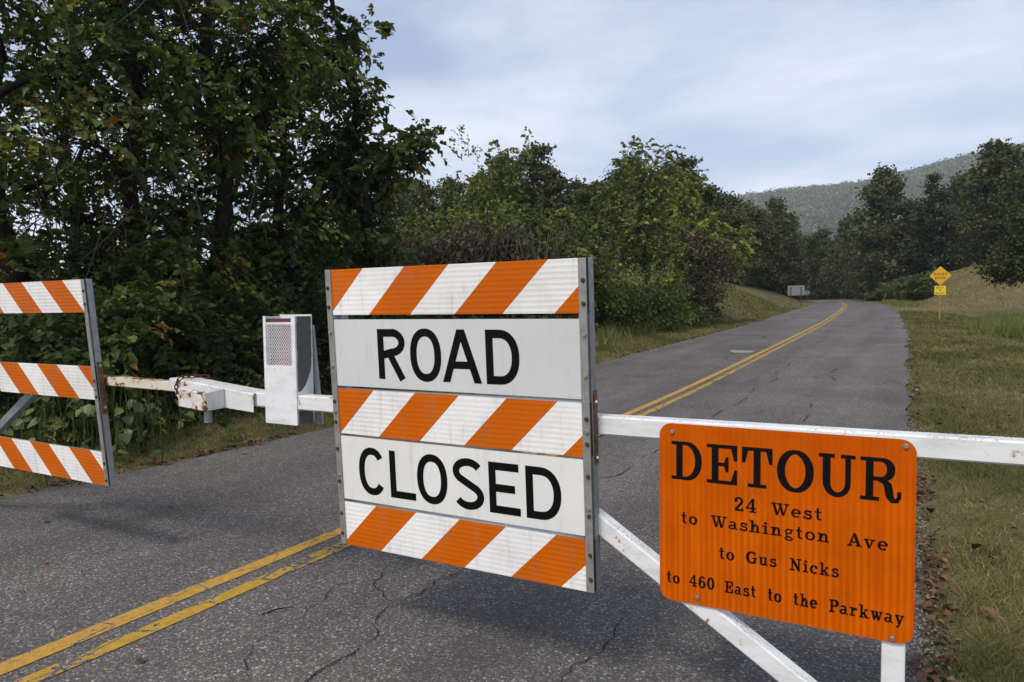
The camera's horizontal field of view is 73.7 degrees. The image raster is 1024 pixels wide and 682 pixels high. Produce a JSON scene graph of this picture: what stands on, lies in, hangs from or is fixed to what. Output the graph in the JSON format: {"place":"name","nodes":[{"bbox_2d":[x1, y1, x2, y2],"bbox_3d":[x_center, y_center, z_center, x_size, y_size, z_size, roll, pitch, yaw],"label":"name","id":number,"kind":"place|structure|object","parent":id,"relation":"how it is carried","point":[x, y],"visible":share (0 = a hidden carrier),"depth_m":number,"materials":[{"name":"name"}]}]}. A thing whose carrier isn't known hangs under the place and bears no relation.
{"place":"outdoors","nodes":[
{"label":"outdoors","id":0,"kind":"place"},
{"bbox_2d":[0,300,924,681],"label":"road","id":1,"kind":"structure","parent":0,"point":[210,566],"depth_m":3.95,"materials":[{"name":"asphalt"}]},
{"bbox_2d":[0,324,1017,681],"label":"leaf litter","id":2,"kind":"object","parent":1,"relation":"on","point":[912,662],"visible":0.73,"depth_m":4.02,"materials":[{"name":"brown plant"}]},
{"bbox_2d":[0,264,1023,681],"bbox_3d":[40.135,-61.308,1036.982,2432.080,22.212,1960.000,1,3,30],"label":"ground","id":3,"kind":"structure","parent":0,"point":[972,310],"depth_m":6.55,"materials":[{"name":"plant"}]},
{"bbox_2d":[0,279,119,445],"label":"undergrowth bush","id":4,"kind":"object","parent":3,"relation":"on","point":[5,356],"visible":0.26,"depth_m":7.60,"materials":[{"name":"green plant"}]},
{"bbox_2d":[0,395,129,483],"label":"broad leaf plant","id":5,"kind":"object","parent":3,"relation":"on","point":[117,411],"visible":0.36,"depth_m":6.88,"materials":[{"name":"plant"}]},
{"bbox_2d":[0,230,135,397],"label":"undergrowth bush","id":6,"kind":"object","parent":3,"relation":"on","point":[47,274],"visible":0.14,"depth_m":9.41,"materials":[{"name":"green plant"}]},
{"bbox_2d":[0,312,166,446],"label":"undergrowth bush","id":7,"kind":"object","parent":3,"relation":"on","point":[127,357],"visible":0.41,"depth_m":7.83,"materials":[{"name":"green plant"}]},
{"bbox_2d":[4,374,175,486],"bbox_3d":[-4.716,0.810,7.281,1.436,0.924,2.932,-3,4,-42],"label":"broad leaf plant","id":8,"kind":"object","parent":3,"relation":"on","point":[84,412],"visible":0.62,"depth_m":6.97,"materials":[{"name":"plant"}]},
{"bbox_2d":[2,271,216,425],"bbox_3d":[-5.290,0.258,9.172,2.560,2.330,2.536,1,3,30],"label":"undergrowth bush","id":9,"kind":"object","parent":3,"relation":"on","point":[164,363],"visible":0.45,"depth_m":8.96,"materials":[{"name":"green plant"}]},
{"bbox_2d":[25,367,200,467],"bbox_3d":[-4.363,0.778,7.632,2.208,0.932,1.387,1,3,30],"label":"broad leaf plant","id":10,"kind":"object","parent":3,"relation":"on","point":[125,438],"visible":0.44,"depth_m":7.45,"materials":[{"name":"plant"}]},
{"bbox_2d":[0,0,232,437],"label":"tree","id":11,"kind":"object","parent":3,"relation":"on","point":[30,26],"visible":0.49,"depth_m":9.81,"materials":[{"name":"green plant"}]},
{"bbox_2d":[0,0,243,289],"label":"tree","id":12,"kind":"object","parent":3,"relation":"on","point":[80,151],"visible":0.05,"depth_m":15.97,"materials":[{"name":"green plant"}]},
{"bbox_2d":[0,375,264,434],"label":"barrier gate","id":13,"kind":"structure","parent":3,"relation":"on","point":[207,396],"depth_m":3.67,"materials":[{"name":"metal"}]},
{"bbox_2d":[0,279,115,485],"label":"barricade","id":14,"kind":"object","parent":13,"relation":"attached to","point":[81,382],"visible":1,"depth_m":4.32,"materials":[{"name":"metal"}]},
{"bbox_2d":[174,374,213,397],"bbox_3d":[-1.791,0.254,3.851,0.207,0.129,0.028,-2,3,-26],"label":"chain","id":15,"kind":"object","parent":13,"relation":"hanging from","point":[183,377],"visible":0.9,"depth_m":3.83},
{"bbox_2d":[0,0,327,421],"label":"tree","id":16,"kind":"object","parent":3,"relation":"on","point":[131,127],"visible":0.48,"depth_m":10.17,"materials":[{"name":"green plant"}]},
{"bbox_2d":[86,239,249,414],"bbox_3d":[-6.178,-0.104,11.893,3.481,3.168,2.803,2,4,45],"label":"undergrowth bush","id":17,"kind":"object","parent":3,"relation":"on","point":[169,246],"visible":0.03,"depth_m":11.29,"materials":[{"name":"green plant"}]},
{"bbox_2d":[86,290,264,425],"bbox_3d":[-4.760,0.374,9.755,2.530,2.158,2.377,-1,3,-1],"label":"undergrowth bush","id":18,"kind":"object","parent":3,"relation":"on","point":[204,340],"visible":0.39,"depth_m":9.59,"materials":[{"name":"green plant"}]},
{"bbox_2d":[109,377,264,443],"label":"broad leaf plant","id":19,"kind":"object","parent":3,"relation":"on","point":[192,418],"visible":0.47,"depth_m":8.45,"materials":[{"name":"plant"}]},
{"bbox_2d":[104,1,314,317],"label":"tree","id":20,"kind":"object","parent":3,"relation":"on","point":[203,160],"visible":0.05,"depth_m":18.26,"materials":[{"name":"green plant"}]},
{"bbox_2d":[41,0,382,385],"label":"tree","id":21,"kind":"object","parent":3,"relation":"on","point":[224,190],"visible":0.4,"depth_m":11.36,"materials":[{"name":"green plant"}]},
{"bbox_2d":[127,258,300,388],"bbox_3d":[-4.734,0.040,10.531,2.728,2.462,2.506,1,3,30],"label":"undergrowth bush","id":22,"kind":"object","parent":3,"relation":"on","point":[177,284],"visible":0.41,"depth_m":10.29,"materials":[{"name":"green plant"}]},
{"bbox_2d":[172,245,325,388],"bbox_3d":[-5.183,-0.277,13.671,3.524,3.225,3.422,1,3,30],"label":"undergrowth bush","id":23,"kind":"object","parent":3,"relation":"on","point":[278,280],"visible":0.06,"depth_m":13.43,"materials":[{"name":"green plant"}]},
{"bbox_2d":[178,305,325,409],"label":"undergrowth bush","id":24,"kind":"object","parent":3,"relation":"on","point":[258,360],"visible":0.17,"depth_m":10.69,"materials":[{"name":"green plant"}]},
{"bbox_2d":[154,23,416,378],"bbox_3d":[-4.505,-2.542,13.759,4.981,7.832,5.132,1,3,30],"label":"tree","id":25,"kind":"object","parent":3,"relation":"on","point":[286,253],"visible":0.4,"depth_m":13.04,"materials":[{"name":"green plant"}]},
{"bbox_2d":[220,280,360,394],"bbox_3d":[-4.088,0.164,11.883,2.763,2.408,2.298,0,3,5],"label":"undergrowth bush","id":26,"kind":"object","parent":3,"relation":"on","point":[286,293],"visible":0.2,"depth_m":11.63,"materials":[{"name":"green plant"}]},
{"bbox_2d":[263,294,370,394],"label":"undergrowth bush","id":27,"kind":"object","parent":3,"relation":"on","point":[315,305],"visible":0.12,"depth_m":12.44,"materials":[{"name":"green plant"}]},
{"bbox_2d":[300,289,419,383],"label":"undergrowth bush","id":28,"kind":"object","parent":3,"relation":"on","point":[394,316],"visible":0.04,"depth_m":14.03,"materials":[{"name":"green plant"}]},
{"bbox_2d":[269,0,462,318],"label":"vine covered tree","id":29,"kind":"object","parent":3,"relation":"on","point":[375,183],"visible":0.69,"depth_m":13.51,"materials":[{"name":"green plant"}]},
{"bbox_2d":[373,185,420,251],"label":"forest tree","id":30,"kind":"object","parent":3,"relation":"on","point":[399,204],"visible":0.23,"depth_m":52.52,"materials":[{"name":"green plant"}]},
{"bbox_2d":[336,211,460,318],"bbox_3d":[-3.425,-1.012,18.782,4.085,5.164,4.027,-2,3,-32],"label":"thicket tree","id":31,"kind":"object","parent":3,"relation":"on","point":[410,245],"visible":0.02,"depth_m":18.29,"materials":[{"name":"green plant"}]},
{"bbox_2d":[396,176,433,224],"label":"forest tree","id":32,"kind":"object","parent":3,"relation":"on","point":[402,194],"visible":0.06,"depth_m":57.98,"materials":[{"name":"green plant"}]},
{"bbox_2d":[402,177,445,243],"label":"forest tree","id":33,"kind":"object","parent":3,"relation":"on","point":[429,203],"visible":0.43,"depth_m":54.62,"materials":[{"name":"green plant"}]},
{"bbox_2d":[388,200,480,318],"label":"thicket tree","id":34,"kind":"object","parent":3,"relation":"on","point":[417,221],"visible":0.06,"depth_m":19.49,"materials":[{"name":"green plant"}]},
{"bbox_2d":[408,314,480,318],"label":"undergrowth bush","id":35,"kind":"object","parent":3,"relation":"on","point":[436,316],"visible":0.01,"depth_m":17.20,"materials":[{"name":"green plant"}]},
{"bbox_2d":[431,174,466,235],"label":"forest tree","id":36,"kind":"object","parent":3,"relation":"on","point":[445,196],"visible":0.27,"depth_m":60.41,"materials":[{"name":"green plant"}]},
{"bbox_2d":[417,170,487,243],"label":"tree","id":37,"kind":"object","parent":3,"relation":"on","point":[445,218],"visible":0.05,"depth_m":25.09,"materials":[{"name":"green plant"}]},
{"bbox_2d":[401,195,535,318],"bbox_3d":[-1.070,-1.533,19.833,4.753,5.533,4.493,1,3,30],"label":"thicket tree","id":38,"kind":"object","parent":3,"relation":"on","point":[462,245],"visible":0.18,"depth_m":19.22,"materials":[{"name":"green plant"}]},
{"bbox_2d":[452,169,501,227],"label":"forest tree","id":39,"kind":"object","parent":3,"relation":"on","point":[482,176],"visible":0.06,"depth_m":56.69,"materials":[{"name":"green plant"}]},
{"bbox_2d":[449,124,551,318],"bbox_3d":[-0.641,-3.300,23.737,4.379,8.177,4.020,-1,3,-1],"label":"tree","id":40,"kind":"object","parent":3,"relation":"on","point":[498,178],"visible":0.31,"depth_m":23.55,"materials":[{"name":"green plant"}]},
{"bbox_2d":[433,195,570,318],"bbox_3d":[-0.255,-1.552,19.755,4.472,5.086,3.984,-1,3,-4],"label":"thicket tree","id":41,"kind":"object","parent":3,"relation":"on","point":[505,252],"visible":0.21,"depth_m":19.11,"materials":[{"name":"green plant"}]},
{"bbox_2d":[485,152,539,217],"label":"forest tree","id":42,"kind":"object","parent":3,"relation":"on","point":[530,185],"visible":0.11,"depth_m":58.86,"materials":[{"name":"green plant"}]},
{"bbox_2d":[473,201,577,318],"bbox_3d":[0.223,-1.988,22.368,4.368,5.189,4.496,1,3,30],"label":"thicket tree","id":43,"kind":"object","parent":3,"relation":"on","point":[534,219],"visible":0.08,"depth_m":22.02,"materials":[{"name":"green plant"}]},
{"bbox_2d":[510,140,561,230],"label":"forest tree","id":44,"kind":"object","parent":3,"relation":"on","point":[540,151],"visible":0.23,"depth_m":62.20,"materials":[{"name":"green plant"}]},
{"bbox_2d":[533,167,576,241],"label":"forest tree","id":45,"kind":"object","parent":3,"relation":"on","point":[556,185],"visible":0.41,"depth_m":58.50,"materials":[{"name":"green plant"}]},
{"bbox_2d":[508,194,604,318],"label":"thicket tree","id":46,"kind":"object","parent":3,"relation":"on","point":[580,252],"visible":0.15,"depth_m":24.12,"materials":[{"name":"green plant"}]},
{"bbox_2d":[564,175,592,241],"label":"forest tree","id":47,"kind":"object","parent":3,"relation":"on","point":[577,185],"visible":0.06,"depth_m":64.82,"materials":[{"name":"green plant"}]},
{"bbox_2d":[562,180,616,259],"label":"forest tree","id":48,"kind":"object","parent":3,"relation":"on","point":[585,197],"visible":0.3,"depth_m":50.59,"materials":[{"name":"green plant"}]},
{"bbox_2d":[554,215,625,331],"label":"thicket tree","id":49,"kind":"object","parent":3,"relation":"on","point":[597,252],"visible":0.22,"depth_m":26.30,"materials":[{"name":"green plant"}]},
{"bbox_2d":[570,179,626,263],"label":"forest tree","id":50,"kind":"object","parent":3,"relation":"on","point":[602,182],"visible":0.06,"depth_m":60.29,"materials":[{"name":"green plant"}]},
{"bbox_2d":[594,261,646,331],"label":"shrub","id":51,"kind":"object","parent":3,"relation":"on","point":[617,276],"visible":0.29,"depth_m":26.42,"materials":[{"name":"green plant"}]},
{"bbox_2d":[594,279,659,334],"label":"shrub","id":52,"kind":"object","parent":3,"relation":"on","point":[629,311],"visible":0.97,"depth_m":25.14,"materials":[{"name":"green plant"}]},
{"bbox_2d":[598,152,665,265],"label":"forest tree","id":53,"kind":"object","parent":3,"relation":"on","point":[615,178],"visible":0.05,"depth_m":61.94,"materials":[{"name":"green plant"}]},
{"bbox_2d":[253,314,1023,681],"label":"barrier gate","id":54,"kind":"structure","parent":3,"relation":"on","point":[291,394],"depth_m":2.59,"materials":[{"name":"metal"}]},
{"bbox_2d":[325,258,600,592],"bbox_3d":[-0.249,0.326,2.931,1.298,1.301,0.092,1,6,28],"label":"barricade","id":55,"kind":"object","parent":54,"relation":"attached to","point":[553,358],"visible":1,"depth_m":2.85,"materials":[{"name":"metal"}]},
{"bbox_2d":[660,423,916,643],"bbox_3d":[0.919,0.643,2.369,0.828,0.668,0.012,1,3,28],"label":"detour sign","id":56,"kind":"object","parent":54,"relation":"attached to","point":[816,530],"visible":1,"depth_m":2.35,"materials":[{"name":"metal"}]},
{"bbox_2d":[579,135,699,324],"bbox_3d":[5.445,-4.547,29.660,5.409,8.678,3.514,1,3,30],"label":"tree","id":57,"kind":"object","parent":3,"relation":"on","point":[643,249],"visible":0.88,"depth_m":29.45,"materials":[{"name":"green plant"}]},
{"bbox_2d":[608,160,673,268],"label":"forest tree","id":58,"kind":"object","parent":3,"relation":"on","point":[627,204],"visible":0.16,"depth_m":52.04,"materials":[{"name":"green plant"}]},
{"bbox_2d":[625,280,690,332],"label":"shrub","id":59,"kind":"object","parent":3,"relation":"on","point":[663,302],"visible":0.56,"depth_m":27.66,"materials":[{"name":"green plant"}]},
{"bbox_2d":[649,271,701,324],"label":"shrub","id":60,"kind":"object","parent":3,"relation":"on","point":[682,296],"visible":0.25,"depth_m":29.68,"materials":[{"name":"green plant"}]},
{"bbox_2d":[651,152,713,272],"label":"forest tree","id":61,"kind":"object","parent":3,"relation":"on","point":[684,163],"visible":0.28,"depth_m":62.52,"materials":[{"name":"green plant"}]},
{"bbox_2d":[673,301,716,324],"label":"shrub","id":62,"kind":"object","parent":3,"relation":"on","point":[702,311],"visible":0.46,"depth_m":31.56,"materials":[{"name":"green plant"}]},
{"bbox_2d":[649,218,745,322],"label":"tree","id":63,"kind":"object","parent":3,"relation":"on","point":[702,266],"visible":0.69,"depth_m":32.55,"materials":[{"name":"green plant"}]},
{"bbox_2d":[633,165,761,303],"bbox_3d":[9.210,-4.858,34.390,6.460,8.033,3.829,1,3,30],"label":"tree","id":64,"kind":"object","parent":3,"relation":"on","point":[707,221],"visible":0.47,"depth_m":33.98,"materials":[{"name":"green plant"}]},
{"bbox_2d":[684,172,727,274],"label":"forest tree","id":65,"kind":"object","parent":3,"relation":"on","point":[709,193],"visible":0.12,"depth_m":69.62,"materials":[{"name":"green plant"}]},
{"bbox_2d":[689,283,725,317],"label":"shrub","id":66,"kind":"object","parent":3,"relation":"on","point":[717,310],"visible":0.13,"depth_m":35.05,"materials":[{"name":"green plant"}]},
{"bbox_2d":[696,185,731,277],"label":"forest tree","id":67,"kind":"object","parent":3,"relation":"on","point":[723,212],"visible":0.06,"depth_m":79.27,"materials":[{"name":"green plant"}]},
{"bbox_2d":[720,190,743,277],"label":"forest tree","id":68,"kind":"object","parent":3,"relation":"on","point":[734,200],"visible":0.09,"depth_m":82.31,"materials":[{"name":"green plant"}]},
{"bbox_2d":[712,206,768,285],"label":"forest tree","id":69,"kind":"object","parent":3,"relation":"on","point":[736,218],"visible":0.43,"depth_m":71.03,"materials":[{"name":"green plant"}]},
{"bbox_2d":[734,199,771,221],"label":"forest tree","id":70,"kind":"object","parent":3,"relation":"on","point":[745,206],"visible":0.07,"depth_m":93.63,"materials":[{"name":"green plant"}]},
{"bbox_2d":[738,206,773,287],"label":"forest tree","id":71,"kind":"object","parent":3,"relation":"on","point":[757,276],"visible":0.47,"depth_m":76.20,"materials":[{"name":"green plant"}]},
{"bbox_2d":[753,211,788,287],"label":"forest tree","id":72,"kind":"object","parent":3,"relation":"on","point":[777,249],"visible":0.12,"depth_m":84.78,"materials":[{"name":"green plant"}]},
{"bbox_2d":[757,220,790,292],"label":"forest tree","id":73,"kind":"object","parent":3,"relation":"on","point":[772,283],"visible":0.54,"depth_m":84.81,"materials":[{"name":"green plant"}]},
{"bbox_2d":[764,194,795,291],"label":"forest tree","id":74,"kind":"object","parent":3,"relation":"on","point":[775,207],"visible":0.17,"depth_m":108.51,"materials":[{"name":"green plant"}]},
{"bbox_2d":[770,216,803,294],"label":"forest tree","id":75,"kind":"object","parent":3,"relation":"on","point":[787,228],"visible":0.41,"depth_m":95.59,"materials":[{"name":"green plant"}]},
{"bbox_2d":[782,244,808,298],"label":"forest tree","id":76,"kind":"object","parent":3,"relation":"on","point":[801,258],"visible":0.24,"depth_m":98.88,"materials":[{"name":"green plant"}]},
{"bbox_2d":[788,285,804,305],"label":"guide sign","id":77,"kind":"object","parent":3,"relation":"on","point":[797,290],"visible":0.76,"depth_m":69.08,"materials":[{"name":"metal"}]},
{"bbox_2d":[782,210,811,299],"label":"forest tree","id":78,"kind":"object","parent":3,"relation":"on","point":[792,218],"visible":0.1,"depth_m":115.43,"materials":[{"name":"green plant"}]},
{"bbox_2d":[595,298,1023,350],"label":"weeds","id":79,"kind":"object","parent":3,"relation":"on","point":[1011,325],"visible":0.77,"depth_m":24.66,"materials":[{"name":"plant"}]},
{"bbox_2d":[800,241,823,299],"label":"forest tree","id":80,"kind":"object","parent":3,"relation":"on","point":[807,277],"visible":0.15,"depth_m":139.19,"materials":[{"name":"green plant"}]},
{"bbox_2d":[796,225,835,299],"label":"forest tree","id":81,"kind":"object","parent":3,"relation":"on","point":[818,236],"visible":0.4,"depth_m":137.04,"materials":[{"name":"green plant"}]},
{"bbox_2d":[809,237,834,299],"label":"forest tree","id":82,"kind":"object","parent":3,"relation":"on","point":[820,252],"visible":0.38,"depth_m":133.47,"materials":[{"name":"green plant"}]},
{"bbox_2d":[818,236,845,299],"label":"forest tree","id":83,"kind":"object","parent":3,"relation":"on","point":[834,290],"visible":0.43,"depth_m":127.42,"materials":[{"name":"green plant"}]},
{"bbox_2d":[832,219,856,238],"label":"forest tree","id":84,"kind":"object","parent":3,"relation":"on","point":[841,229],"visible":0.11,"depth_m":133.52,"materials":[{"name":"green plant"}]},
{"bbox_2d":[828,229,867,298],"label":"forest tree","id":85,"kind":"object","parent":3,"relation":"on","point":[841,271],"visible":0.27,"depth_m":121.24,"materials":[{"name":"green plant"}]},
{"bbox_2d":[839,230,887,298],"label":"forest tree","id":86,"kind":"object","parent":3,"relation":"on","point":[854,268],"visible":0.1,"depth_m":113.11,"materials":[{"name":"green plant"}]},
{"bbox_2d":[859,288,884,300],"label":"roadside shrub","id":87,"kind":"object","parent":3,"relation":"on","point":[870,296],"visible":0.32,"depth_m":93.40,"materials":[{"name":"green plant"}]},
{"bbox_2d":[838,162,928,297],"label":"tall tree","id":88,"kind":"object","parent":3,"relation":"on","point":[882,190],"visible":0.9,"depth_m":93.44,"materials":[{"name":"green plant"}]},
{"bbox_2d":[874,288,894,300],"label":"roadside shrub","id":89,"kind":"object","parent":3,"relation":"on","point":[879,294],"visible":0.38,"depth_m":82.86,"materials":[{"name":"green plant"}]},
{"bbox_2d":[882,280,909,297],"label":"roadside shrub","id":90,"kind":"object","parent":3,"relation":"on","point":[890,285],"visible":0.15,"depth_m":80.14,"materials":[{"name":"green plant"}]},
{"bbox_2d":[893,289,920,301],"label":"roadside shrub","id":91,"kind":"object","parent":3,"relation":"on","point":[899,295],"visible":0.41,"depth_m":67.89,"materials":[{"name":"green plant"}]},
{"bbox_2d":[892,273,932,292],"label":"roadside shrub","id":92,"kind":"object","parent":3,"relation":"on","point":[900,283],"visible":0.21,"depth_m":72.29,"materials":[{"name":"green plant"}]},
{"bbox_2d":[864,421,962,681],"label":"gravel","id":93,"kind":"structure","parent":3,"relation":"on","point":[920,627],"depth_m":3.34,"materials":[{"name":"gravel"}]},
{"bbox_2d":[896,205,937,277],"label":"forest tree","id":94,"kind":"object","parent":3,"relation":"on","point":[924,266],"visible":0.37,"depth_m":90.23,"materials":[{"name":"green plant"}]},
{"bbox_2d":[900,270,937,299],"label":"roadside shrub","id":95,"kind":"object","parent":3,"relation":"on","point":[923,288],"visible":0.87,"depth_m":65.45,"materials":[{"name":"green plant"}]},
{"bbox_2d":[891,171,962,275],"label":"pine tree","id":96,"kind":"object","parent":3,"relation":"on","point":[930,215],"visible":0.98,"depth_m":86.57,"materials":[{"name":"green plant"}]},
{"bbox_2d":[930,266,950,319],"bbox_3d":[19.651,-2.008,31.344,0.834,2.817,0.052,1,3,33],"label":"warning sign","id":97,"kind":"object","parent":3,"relation":"on","point":[940,275],"visible":1,"depth_m":31.30,"materials":[{"name":"yellow metal"}]},
{"bbox_2d":[933,203,975,271],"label":"forest tree","id":98,"kind":"object","parent":3,"relation":"on","point":[945,266],"visible":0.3,"depth_m":89.49,"materials":[{"name":"green plant"}]},
{"bbox_2d":[935,171,993,270],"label":"broad tree","id":99,"kind":"object","parent":3,"relation":"on","point":[957,198],"visible":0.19,"depth_m":95.00,"materials":[{"name":"green plant"}]},
{"bbox_2d":[943,136,1023,267],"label":"broad tree","id":100,"kind":"object","parent":3,"relation":"on","point":[998,154],"visible":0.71,"depth_m":79.86,"materials":[{"name":"green plant"}]},
{"bbox_2d":[970,161,1023,291],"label":"overhanging tree","id":101,"kind":"object","parent":3,"relation":"on","point":[1005,269],"visible":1,"depth_m":34.94,"materials":[{"name":"green plant"}]},
{"bbox_2d":[993,165,1023,229],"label":"broad tree","id":102,"kind":"object","parent":3,"relation":"on","point":[1010,177],"visible":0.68,"depth_m":73.33,"materials":[{"name":"green plant"}]},
{"bbox_2d":[0,0,1023,273],"label":"sky","id":103,"kind":"structure","parent":0,"point":[769,94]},
{"bbox_2d":[731,162,1023,280],"bbox_3d":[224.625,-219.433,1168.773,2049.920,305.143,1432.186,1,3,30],"label":"hill","id":104,"kind":"structure","parent":0,"point":[823,223],"depth_m":1137.37,"materials":[{"name":"plant"}]},
{"bbox_2d":[297,142,1023,264],"bbox_3d":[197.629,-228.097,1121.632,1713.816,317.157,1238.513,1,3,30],"label":"forest","id":105,"kind":"object","parent":104,"relation":"on","point":[835,207],"visible":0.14,"depth_m":1235.33,"materials":[{"name":"plant"}]},
{"bbox_2d":[914,265,1023,308],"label":"mound grass","id":106,"kind":"structure","parent":0,"point":[925,305],"depth_m":55.59,"materials":[{"name":"plant"}]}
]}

